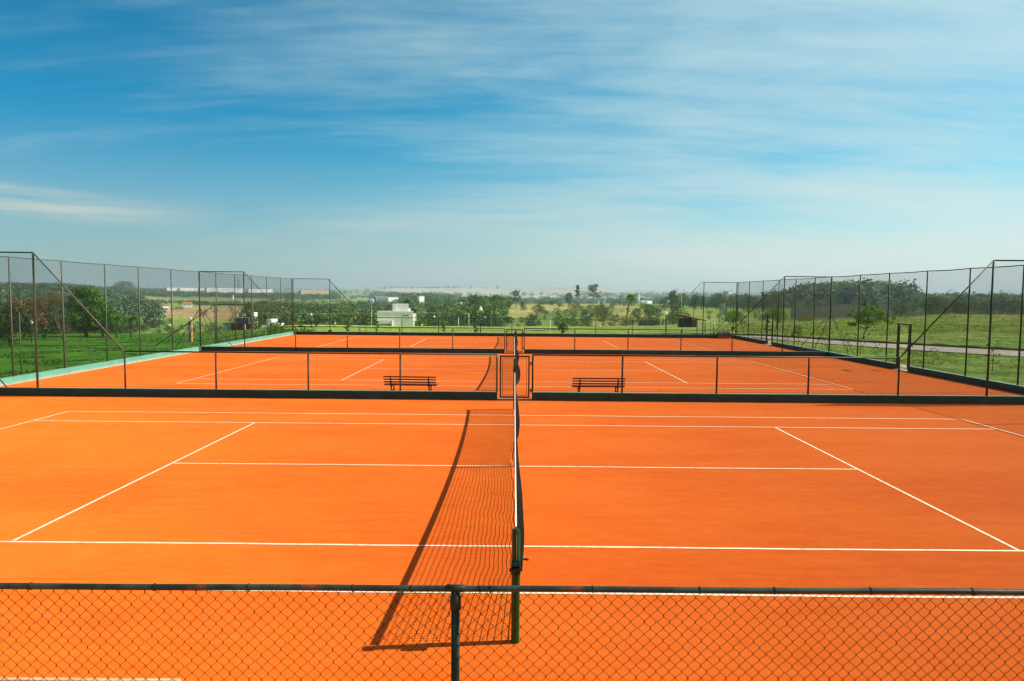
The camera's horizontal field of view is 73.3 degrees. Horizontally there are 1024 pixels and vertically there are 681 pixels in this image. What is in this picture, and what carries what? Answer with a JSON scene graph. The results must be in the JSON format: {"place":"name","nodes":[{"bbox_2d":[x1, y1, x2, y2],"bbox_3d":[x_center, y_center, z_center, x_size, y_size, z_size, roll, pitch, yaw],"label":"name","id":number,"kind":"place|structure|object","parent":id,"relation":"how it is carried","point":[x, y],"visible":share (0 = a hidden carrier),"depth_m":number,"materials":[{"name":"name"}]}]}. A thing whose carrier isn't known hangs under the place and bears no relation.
{"place":"outdoors","nodes":[
{"label":"outdoors","id":0,"kind":"place"},
{"bbox_2d":[0,287,1023,385],"bbox_3d":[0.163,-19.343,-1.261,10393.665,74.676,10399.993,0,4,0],"label":"ground","id":1,"kind":"structure","parent":0,"point":[514,312],"depth_m":111.64,"materials":[{"name":"plant"}]},
{"bbox_2d":[0,303,40,342],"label":"broadleaf tree","id":2,"kind":"object","parent":1,"relation":"on","point":[6,331],"visible":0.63,"depth_m":84.19,"materials":[{"name":"green plant"}]},
{"bbox_2d":[4,297,48,337],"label":"broadleaf tree","id":3,"kind":"object","parent":1,"relation":"on","point":[30,306],"visible":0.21,"depth_m":91.89,"materials":[{"name":"brown plant"}]},
{"bbox_2d":[25,305,71,337],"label":"broadleaf tree","id":4,"kind":"object","parent":1,"relation":"on","point":[51,320],"visible":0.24,"depth_m":98.39,"materials":[{"name":"green plant"}]},
{"bbox_2d":[27,289,69,342],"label":"tree","id":5,"kind":"object","parent":1,"relation":"on","point":[53,303],"visible":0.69,"depth_m":82.56,"materials":[{"name":"brown plant"}]},
{"bbox_2d":[0,280,165,333],"bbox_3d":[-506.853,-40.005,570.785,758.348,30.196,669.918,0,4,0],"label":"woodland","id":6,"kind":"object","parent":1,"relation":"on","point":[67,294],"visible":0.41,"depth_m":435.83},
{"bbox_2d":[64,286,109,336],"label":"broadleaf tree","id":7,"kind":"object","parent":1,"relation":"on","point":[87,307],"visible":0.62,"depth_m":110.91,"materials":[{"name":"green plant"}]},
{"bbox_2d":[86,305,122,336],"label":"broadleaf tree","id":8,"kind":"object","parent":1,"relation":"on","point":[99,321],"visible":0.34,"depth_m":112.65,"materials":[{"name":"green plant"}]},
{"bbox_2d":[98,318,115,336],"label":"broadleaf tree","id":9,"kind":"object","parent":1,"relation":"on","point":[109,328],"visible":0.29,"depth_m":110.19,"materials":[{"name":"green plant"}]},
{"bbox_2d":[103,314,127,336],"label":"broadleaf tree","id":10,"kind":"object","parent":1,"relation":"on","point":[117,323],"visible":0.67,"depth_m":107.80,"materials":[{"name":"green plant"}]},
{"bbox_2d":[113,281,135,289],"bbox_3d":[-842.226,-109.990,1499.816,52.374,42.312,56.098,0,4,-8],"label":"broadleaf tree","id":11,"kind":"object","parent":1,"relation":"on","point":[122,285],"visible":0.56,"depth_m":1489.62,"materials":[{"name":"green plant"}]},
{"bbox_2d":[0,304,252,371],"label":"chain link fence","id":12,"kind":"object","parent":1,"relation":"on","point":[136,345],"visible":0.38,"depth_m":49.98,"materials":[{"name":"metal"}]},
{"bbox_2d":[121,315,143,337],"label":"broadleaf tree","id":13,"kind":"object","parent":1,"relation":"on","point":[131,324],"visible":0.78,"depth_m":105.85,"materials":[{"name":"green plant"}]},
{"bbox_2d":[0,331,293,385],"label":"wall","id":14,"kind":"structure","parent":1,"relation":"on","point":[51,373],"depth_m":29.51,"materials":[{"name":"green paint"}]},
{"bbox_2d":[0,256,315,386],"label":"chain link fence","id":15,"kind":"object","parent":14,"relation":"on","point":[254,334],"visible":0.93,"depth_m":31.48,"materials":[{"name":"metal"}]},
{"bbox_2d":[0,326,314,377],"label":"grass","id":16,"kind":"structure","parent":1,"relation":"on","point":[60,360],"depth_m":72.40,"materials":[{"name":"green plant"}]},
{"bbox_2d":[188,321,192,341],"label":"brick pillar","id":17,"kind":"structure","parent":1,"relation":"on","point":[191,336],"depth_m":90.11,"materials":[{"name":"brick"}]},
{"bbox_2d":[179,288,204,290],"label":"hall","id":18,"kind":"structure","parent":1,"relation":"on","point":[188,289],"depth_m":1514.93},
{"bbox_2d":[205,288,242,293],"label":"hall","id":19,"kind":"structure","parent":1,"relation":"on","point":[240,290],"depth_m":1477.13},
{"bbox_2d":[0,387,496,399],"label":"wall","id":20,"kind":"structure","parent":1,"relation":"on","point":[248,393],"depth_m":20.97,"materials":[{"name":"black paint"}]},
{"bbox_2d":[0,251,497,391],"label":"chain link fence","id":21,"kind":"object","parent":20,"relation":"on","point":[114,341],"visible":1,"depth_m":20.97,"materials":[{"name":"metal"}]},
{"bbox_2d":[223,312,283,329],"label":"modern house","id":22,"kind":"structure","parent":1,"relation":"on","point":[246,322],"depth_m":152.20,"materials":[{"name":"brick"}]},
{"bbox_2d":[246,316,262,330],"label":"broadleaf tree","id":23,"kind":"object","parent":1,"relation":"on","point":[256,319],"visible":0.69,"depth_m":109.83,"materials":[{"name":"green plant"}]},
{"bbox_2d":[247,289,272,292],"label":"hall","id":24,"kind":"structure","parent":1,"relation":"on","point":[263,290],"depth_m":1556.13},
{"bbox_2d":[266,321,279,332],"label":"shrub","id":25,"kind":"object","parent":1,"relation":"on","point":[275,325],"visible":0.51,"depth_m":75.08,"materials":[{"name":"green plant"}]},
{"bbox_2d":[299,290,328,295],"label":"hall","id":26,"kind":"structure","parent":1,"relation":"on","point":[316,292],"depth_m":1397.08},
{"bbox_2d":[202,346,504,353],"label":"wall","id":27,"kind":"structure","parent":1,"relation":"on","point":[348,349],"depth_m":37.87,"materials":[{"name":"green paint"}]},
{"bbox_2d":[199,271,504,348],"bbox_3d":[-8.769,-1.660,37.799,16.822,4.151,0.057,0,4,0],"label":"chain link fence","id":28,"kind":"object","parent":27,"relation":"on","point":[243,299],"visible":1,"depth_m":37.85,"materials":[{"name":"metal"}]},
{"bbox_2d":[230,293,513,326],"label":"woodland","id":29,"kind":"object","parent":1,"relation":"on","point":[450,308],"visible":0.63,"depth_m":328.85,"materials":[{"name":"green plant"}]},
{"bbox_2d":[376,304,415,325],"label":"white building","id":30,"kind":"structure","parent":1,"relation":"on","point":[402,310],"depth_m":168.30,"materials":[{"name":"concrete"}]},
{"bbox_2d":[71,284,766,331],"bbox_3d":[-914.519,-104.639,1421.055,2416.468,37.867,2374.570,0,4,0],"label":"woodland","id":31,"kind":"object","parent":1,"relation":"on","point":[204,295],"visible":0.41,"depth_m":1301.66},
{"bbox_2d":[467,294,480,303],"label":"broadleaf tree","id":32,"kind":"object","parent":1,"relation":"on","point":[475,299],"visible":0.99,"depth_m":358.90,"materials":[{"name":"green plant"}]},
{"bbox_2d":[482,313,501,326],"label":"broadleaf tree","id":33,"kind":"object","parent":1,"relation":"on","point":[495,320],"visible":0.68,"depth_m":220.41,"materials":[{"name":"green plant"}]},
{"bbox_2d":[250,286,761,303],"bbox_3d":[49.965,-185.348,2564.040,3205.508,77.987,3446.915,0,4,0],"label":"woodland","id":34,"kind":"object","parent":1,"relation":"on","point":[412,296],"visible":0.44,"depth_m":1325.96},
{"bbox_2d":[0,396,1023,680],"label":"court surface","id":35,"kind":"object","parent":1,"relation":"on","point":[82,450],"depth_m":9.30,"materials":[{"name":"soil"}]},
{"bbox_2d":[0,677,180,680],"bbox_3d":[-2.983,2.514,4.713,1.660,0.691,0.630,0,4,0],"label":"court line","id":36,"kind":"object","parent":35,"relation":"on","point":[98,679],"visible":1,"depth_m":4.44,"materials":[{"name":"white paint"}]},
{"bbox_2d":[12,429,1009,679],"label":"clay grit","id":37,"kind":"object","parent":35,"relation":"on","point":[452,553],"visible":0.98,"depth_m":8.75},
{"bbox_2d":[0,582,1023,680],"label":"chain link fence","id":38,"kind":"object","parent":35,"relation":"on","point":[455,590],"visible":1,"depth_m":3.88,"materials":[{"name":"metal"}]},
{"bbox_2d":[0,411,1023,597],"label":"court lines","id":39,"kind":"object","parent":35,"relation":"on","point":[554,546],"visible":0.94,"depth_m":8.74,"materials":[{"name":"paint"}]},
{"bbox_2d":[513,372,515,409],"bbox_3d":[0.075,1.414,19.226,0.077,1.075,0.077,0,4,0],"label":"net post","id":40,"kind":"object","parent":35,"relation":"on","point":[514,378],"visible":0.93,"depth_m":19.19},
{"bbox_2d":[509,526,528,643],"bbox_3d":[0.062,2.246,6.269,0.174,1.095,0.124,0,4,0],"label":"net post","id":41,"kind":"object","parent":35,"relation":"on","point":[514,569],"visible":0.98,"depth_m":6.25,"materials":[{"name":"metal"}]},
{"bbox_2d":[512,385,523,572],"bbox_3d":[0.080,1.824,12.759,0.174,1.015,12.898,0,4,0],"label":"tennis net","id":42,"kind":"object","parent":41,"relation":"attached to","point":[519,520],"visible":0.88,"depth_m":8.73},
{"bbox_2d":[0,351,1023,398],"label":"court surface","id":43,"kind":"object","parent":1,"relation":"on","point":[752,375],"visible":0.67,"depth_m":27.70,"materials":[{"name":"soil"}]},
{"bbox_2d":[383,376,437,390],"bbox_3d":[-3.200,1.425,21.831,1.660,0.641,0.625,1,4,3],"label":"park bench","id":44,"kind":"object","parent":43,"relation":"on","point":[410,383],"visible":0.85,"depth_m":21.62,"materials":[{"name":"wood"}]},
{"bbox_2d":[176,356,850,388],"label":"court lines","id":45,"kind":"object","parent":43,"relation":"on","point":[512,381],"visible":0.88,"depth_m":26.01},
{"bbox_2d":[513,358,516,371],"bbox_3d":[0.116,1.151,23.124,0.174,1.095,0.124,0,4,0],"label":"net post","id":46,"kind":"object","parent":43,"relation":"on","point":[514,368],"visible":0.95,"depth_m":23.09,"materials":[{"name":"metal"}]},
{"bbox_2d":[514,337,519,384],"bbox_3d":[0.211,0.733,29.568,0.230,1.015,12.808,0,4,0],"label":"tennis net","id":47,"kind":"object","parent":46,"relation":"attached to","point":[516,352],"visible":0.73,"depth_m":26.93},
{"bbox_2d":[571,378,625,391],"bbox_3d":[2.722,1.476,21.816,1.660,0.641,0.626,0,4,-1],"label":"park bench","id":48,"kind":"object","parent":43,"relation":"on","point":[617,385],"visible":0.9,"depth_m":21.59,"materials":[{"name":"wood"}]},
{"bbox_2d":[294,331,734,337],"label":"wall","id":49,"kind":"structure","parent":1,"relation":"on","point":[511,334],"depth_m":53.88,"materials":[{"name":"green paint"}]},
{"bbox_2d":[291,278,738,334],"bbox_3d":[0.201,-2.625,53.812,34.900,4.151,0.057,0,4,0],"label":"chain link fence","id":50,"kind":"object","parent":49,"relation":"on","point":[702,330],"visible":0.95,"depth_m":53.87,"materials":[{"name":"metal"}]},
{"bbox_2d":[497,398,531,399],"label":"gate sill","id":51,"kind":"structure","parent":1,"relation":"on","point":[511,399],"depth_m":20.97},
{"bbox_2d":[233,335,796,352],"bbox_3d":[0.156,0.196,45.943,34.480,0.001,15.920,0,4,0],"label":"court surface","id":52,"kind":"object","parent":1,"relation":"on","point":[282,341],"visible":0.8,"depth_m":46.27,"materials":[{"name":"soil"}]},
{"bbox_2d":[318,337,712,350],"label":"court lines","id":53,"kind":"object","parent":52,"relation":"on","point":[513,347],"visible":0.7,"depth_m":46.36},
{"bbox_2d":[717,331,730,338],"bbox_3d":[16.482,-0.423,53.507,0.960,0.571,0.575,0,4,0],"label":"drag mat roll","id":54,"kind":"object","parent":52,"relation":"on","point":[723,334],"visible":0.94,"depth_m":53.28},
{"bbox_2d":[513,290,520,307],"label":"broadleaf tree","id":55,"kind":"object","parent":1,"relation":"on","point":[515,294],"visible":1,"depth_m":428.80,"materials":[{"name":"green plant"}]},
{"bbox_2d":[525,312,541,325],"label":"broadleaf tree","id":56,"kind":"object","parent":1,"relation":"on","point":[532,317],"visible":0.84,"depth_m":201.80,"materials":[{"name":"green plant"}]},
{"bbox_2d":[531,304,545,316],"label":"broadleaf tree","id":57,"kind":"object","parent":1,"relation":"on","point":[541,310],"visible":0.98,"depth_m":289.70,"materials":[{"name":"green plant"}]},
{"bbox_2d":[556,322,568,332],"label":"shrub","id":58,"kind":"object","parent":1,"relation":"on","point":[563,326],"visible":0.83,"depth_m":87.77,"materials":[{"name":"green plant"}]},
{"bbox_2d":[554,309,578,325],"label":"broadleaf tree","id":59,"kind":"object","parent":1,"relation":"on","point":[564,318],"visible":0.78,"depth_m":214.76,"materials":[{"name":"green plant"}]},
{"bbox_2d":[564,293,572,304],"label":"broadleaf tree","id":60,"kind":"object","parent":1,"relation":"on","point":[567,297],"visible":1,"depth_m":478.52,"materials":[{"name":"green plant"}]},
{"bbox_2d":[573,318,586,325],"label":"bush","id":61,"kind":"object","parent":1,"relation":"on","point":[576,323],"visible":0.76,"depth_m":196.24,"materials":[{"name":"green plant"}]},
{"bbox_2d":[578,309,593,321],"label":"broadleaf tree","id":62,"kind":"object","parent":1,"relation":"on","point":[586,312],"visible":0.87,"depth_m":204.38,"materials":[{"name":"green plant"}]},
{"bbox_2d":[587,284,601,305],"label":"broadleaf tree","id":63,"kind":"object","parent":1,"relation":"on","point":[593,288],"visible":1,"depth_m":462.81,"materials":[{"name":"green plant"}]},
{"bbox_2d":[594,308,614,325],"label":"broadleaf tree","id":64,"kind":"object","parent":1,"relation":"on","point":[601,316],"visible":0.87,"depth_m":199.34,"materials":[{"name":"green plant"}]},
{"bbox_2d":[625,294,637,325],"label":"palm tree","id":65,"kind":"object","parent":1,"relation":"on","point":[631,297],"visible":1,"depth_m":157.57,"materials":[{"name":"green plant"}]},
{"bbox_2d":[628,312,640,323],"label":"broadleaf tree","id":66,"kind":"object","parent":1,"relation":"on","point":[633,317],"visible":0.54,"depth_m":213.24,"materials":[{"name":"green plant"}]},
{"bbox_2d":[632,308,642,320],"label":"broadleaf tree","id":67,"kind":"object","parent":1,"relation":"on","point":[636,310],"visible":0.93,"depth_m":214.19,"materials":[{"name":"green plant"}]},
{"bbox_2d":[635,316,650,325],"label":"broadleaf tree","id":68,"kind":"object","parent":1,"relation":"on","point":[642,318],"visible":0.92,"depth_m":172.28,"materials":[{"name":"green plant"}]},
{"bbox_2d":[642,307,656,318],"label":"broadleaf tree","id":69,"kind":"object","parent":1,"relation":"on","point":[650,312],"visible":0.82,"depth_m":209.08,"materials":[{"name":"green plant"}]},
{"bbox_2d":[641,304,657,315],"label":"broadleaf tree","id":70,"kind":"object","parent":1,"relation":"on","point":[650,305],"visible":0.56,"depth_m":249.27,"materials":[{"name":"green plant"}]},
{"bbox_2d":[659,297,668,310],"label":"broadleaf tree","id":71,"kind":"object","parent":1,"relation":"on","point":[664,302],"visible":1,"depth_m":328.84,"materials":[{"name":"green plant"}]},
{"bbox_2d":[666,290,675,309],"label":"broadleaf tree","id":72,"kind":"object","parent":1,"relation":"on","point":[672,298],"visible":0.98,"depth_m":343.23,"materials":[{"name":"green plant"}]},
{"bbox_2d":[524,349,827,355],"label":"wall","id":73,"kind":"structure","parent":1,"relation":"on","point":[675,352],"depth_m":37.82,"materials":[{"name":"black paint"}]},
{"bbox_2d":[524,276,831,351],"bbox_3d":[9.068,-1.506,37.752,16.822,4.151,0.057,0,4,0],"label":"chain link fence","id":74,"kind":"object","parent":73,"relation":"on","point":[784,277],"visible":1,"depth_m":37.81,"materials":[{"name":"metal"}]},
{"bbox_2d":[506,329,523,351],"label":"gate","id":75,"kind":"structure","parent":74,"relation":"attached to","point":[513,340],"depth_m":37.86,"materials":[{"name":"metal"}]},
{"bbox_2d":[667,308,690,322],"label":"broadleaf tree","id":76,"kind":"object","parent":1,"relation":"on","point":[675,314],"visible":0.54,"depth_m":202.87,"materials":[{"name":"green plant"}]},
{"bbox_2d":[676,292,687,305],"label":"broadleaf tree","id":77,"kind":"object","parent":1,"relation":"on","point":[683,295],"visible":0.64,"depth_m":389.75,"materials":[{"name":"green plant"}]},
{"bbox_2d":[677,315,705,331],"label":"shelter","id":78,"kind":"object","parent":1,"relation":"on","point":[683,323],"visible":0.75,"depth_m":79.38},
{"bbox_2d":[707,293,726,309],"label":"broadleaf tree","id":79,"kind":"object","parent":1,"relation":"on","point":[712,300],"visible":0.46,"depth_m":380.35,"materials":[{"name":"green plant"}]},
{"bbox_2d":[711,291,734,308],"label":"broadleaf tree","id":80,"kind":"object","parent":1,"relation":"on","point":[726,293],"visible":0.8,"depth_m":351.92,"materials":[{"name":"green plant"}]},
{"bbox_2d":[722,311,746,327],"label":"broadleaf tree","id":81,"kind":"object","parent":1,"relation":"on","point":[732,316],"visible":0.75,"depth_m":91.65,"materials":[{"name":"green plant"}]},
{"bbox_2d":[735,293,752,310],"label":"broadleaf tree","id":82,"kind":"object","parent":1,"relation":"on","point":[739,302],"visible":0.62,"depth_m":348.18,"materials":[{"name":"green plant"}]},
{"bbox_2d":[735,335,767,343],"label":"wall","id":83,"kind":"structure","parent":1,"relation":"on","point":[752,339],"depth_m":50.01,"materials":[{"name":"green paint"}]},
{"bbox_2d":[764,309,788,328],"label":"broadleaf tree","id":84,"kind":"object","parent":1,"relation":"on","point":[777,317],"visible":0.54,"depth_m":85.51,"materials":[{"name":"green plant"}]},
{"bbox_2d":[532,392,1023,404],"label":"wall","id":85,"kind":"structure","parent":1,"relation":"on","point":[776,398],"depth_m":20.93,"materials":[{"name":"black paint"}]},
{"bbox_2d":[532,260,1023,395],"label":"chain link fence","id":86,"kind":"object","parent":85,"relation":"on","point":[579,369],"visible":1,"depth_m":20.92,"materials":[{"name":"metal"}]},
{"bbox_2d":[500,355,531,397],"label":"gate","id":87,"kind":"structure","parent":86,"relation":"attached to","point":[529,365],"depth_m":20.97,"materials":[{"name":"metal"}]},
{"bbox_2d":[769,292,786,308],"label":"broadleaf tree","id":88,"kind":"object","parent":1,"relation":"on","point":[777,300],"visible":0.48,"depth_m":344.40,"materials":[{"name":"green plant"}]},
{"bbox_2d":[791,324,803,335],"bbox_3d":[23.226,-0.606,55.995,1.012,1.407,1.263,2,4,19],"label":"shrub","id":89,"kind":"object","parent":1,"relation":"on","point":[797,330],"visible":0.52,"depth_m":55.96,"materials":[{"name":"green plant"}]},
{"bbox_2d":[796,314,815,320],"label":"bush","id":90,"kind":"object","parent":1,"relation":"on","point":[808,316],"visible":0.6,"depth_m":149.54,"materials":[{"name":"green plant"}]},
{"bbox_2d":[772,342,895,368],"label":"wall","id":91,"kind":"structure","parent":1,"relation":"on","point":[869,361],"depth_m":35.93,"materials":[{"name":"green paint"}]},
{"bbox_2d":[664,333,1023,350],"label":"grass verge","id":92,"kind":"object","parent":1,"relation":"on","point":[947,345],"depth_m":49.19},
{"bbox_2d":[712,265,1023,384],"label":"chain link fence","id":93,"kind":"object","parent":1,"relation":"on","point":[926,313],"visible":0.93,"depth_m":31.93,"materials":[{"name":"metal"}]},
{"bbox_2d":[714,313,1023,367],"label":"grass","id":94,"kind":"structure","parent":1,"relation":"on","point":[903,360],"depth_m":69.78,"materials":[{"name":"plant"}]},
{"bbox_2d":[847,301,896,338],"bbox_3d":[28.594,-1.626,54.971,3.485,3.132,2.154,0,4,0],"label":"broadleaf tree","id":95,"kind":"object","parent":1,"relation":"on","point":[868,316],"visible":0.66,"depth_m":54.66,"materials":[{"name":"green plant"}]},
{"bbox_2d":[765,278,1021,310],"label":"woodland","id":96,"kind":"object","parent":1,"relation":"on","point":[868,294],"visible":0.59,"depth_m":430.33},
{"bbox_2d":[892,304,910,316],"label":"broadleaf tree","id":97,"kind":"object","parent":1,"relation":"on","point":[898,311],"visible":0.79,"depth_m":194.50,"materials":[{"name":"green plant"}]},
{"bbox_2d":[918,296,946,314],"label":"broadleaf tree","id":98,"kind":"object","parent":1,"relation":"on","point":[933,303],"visible":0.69,"depth_m":188.66,"materials":[{"name":"green plant"}]},
{"bbox_2d":[938,299,951,313],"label":"broadleaf tree","id":99,"kind":"object","parent":1,"relation":"on","point":[949,301],"visible":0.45,"depth_m":229.95,"materials":[{"name":"green plant"}]},
{"bbox_2d":[948,302,972,313],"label":"broadleaf tree","id":100,"kind":"object","parent":1,"relation":"on","point":[959,308],"visible":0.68,"depth_m":188.82,"materials":[{"name":"green plant"}]},
{"bbox_2d":[909,366,1023,393],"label":"wall","id":101,"kind":"structure","parent":1,"relation":"on","point":[966,379],"depth_m":26.24,"materials":[{"name":"green paint"}]},
{"bbox_2d":[977,300,997,314],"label":"broadleaf tree","id":102,"kind":"object","parent":1,"relation":"on","point":[987,308],"visible":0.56,"depth_m":243.30,"materials":[{"name":"green plant"}]},
{"bbox_2d":[1000,299,1023,314],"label":"broadleaf tree","id":103,"kind":"object","parent":1,"relation":"on","point":[1015,308],"visible":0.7,"depth_m":248.58,"materials":[{"name":"green plant"}]},
{"bbox_3d":[17.755,1.477,30.608,1.100,0.330,1.140,0,4,0],"label":"door sill","id":104,"kind":"object","parent":1,"relation":"on","visible":0},
{"bbox_2d":[895,323,911,370],"bbox_3d":[17.375,0.296,30.532,0.070,2.090,1.010,0,4,0],"label":"door frame","id":105,"kind":"object","parent":104,"relation":"on","point":[909,341],"visible":0.87,"depth_m":30.42,"materials":[{"name":"green paint"}]},
{"bbox_3d":[17.806,0.436,46.624,1.100,0.330,1.240,0,4,0],"label":"door sill","id":106,"kind":"object","parent":1,"relation":"on","visible":0},
{"bbox_2d":[766,314,773,344],"bbox_3d":[17.426,-0.745,46.548,0.070,2.090,1.110,0,4,0],"label":"door frame","id":107,"kind":"object","parent":106,"relation":"on","point":[767,330],"visible":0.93,"depth_m":46.42,"materials":[{"name":"green paint"}]},
{"bbox_2d":[0,0,1023,295],"label":"sky","id":108,"kind":"structure","parent":0,"point":[657,145],"materials":[{"name":"blue"}]},
{"bbox_2d":[739,335,1023,356],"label":"path","id":109,"kind":"structure","parent":0,"point":[975,350],"depth_m":45.17,"materials":[{"name":"concrete"}]},
{"bbox_2d":[744,336,1022,385],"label":"gravel edge","id":110,"kind":"object","parent":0,"point":[903,365],"visible":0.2,"depth_m":31.40,"materials":[{"name":"stone"}]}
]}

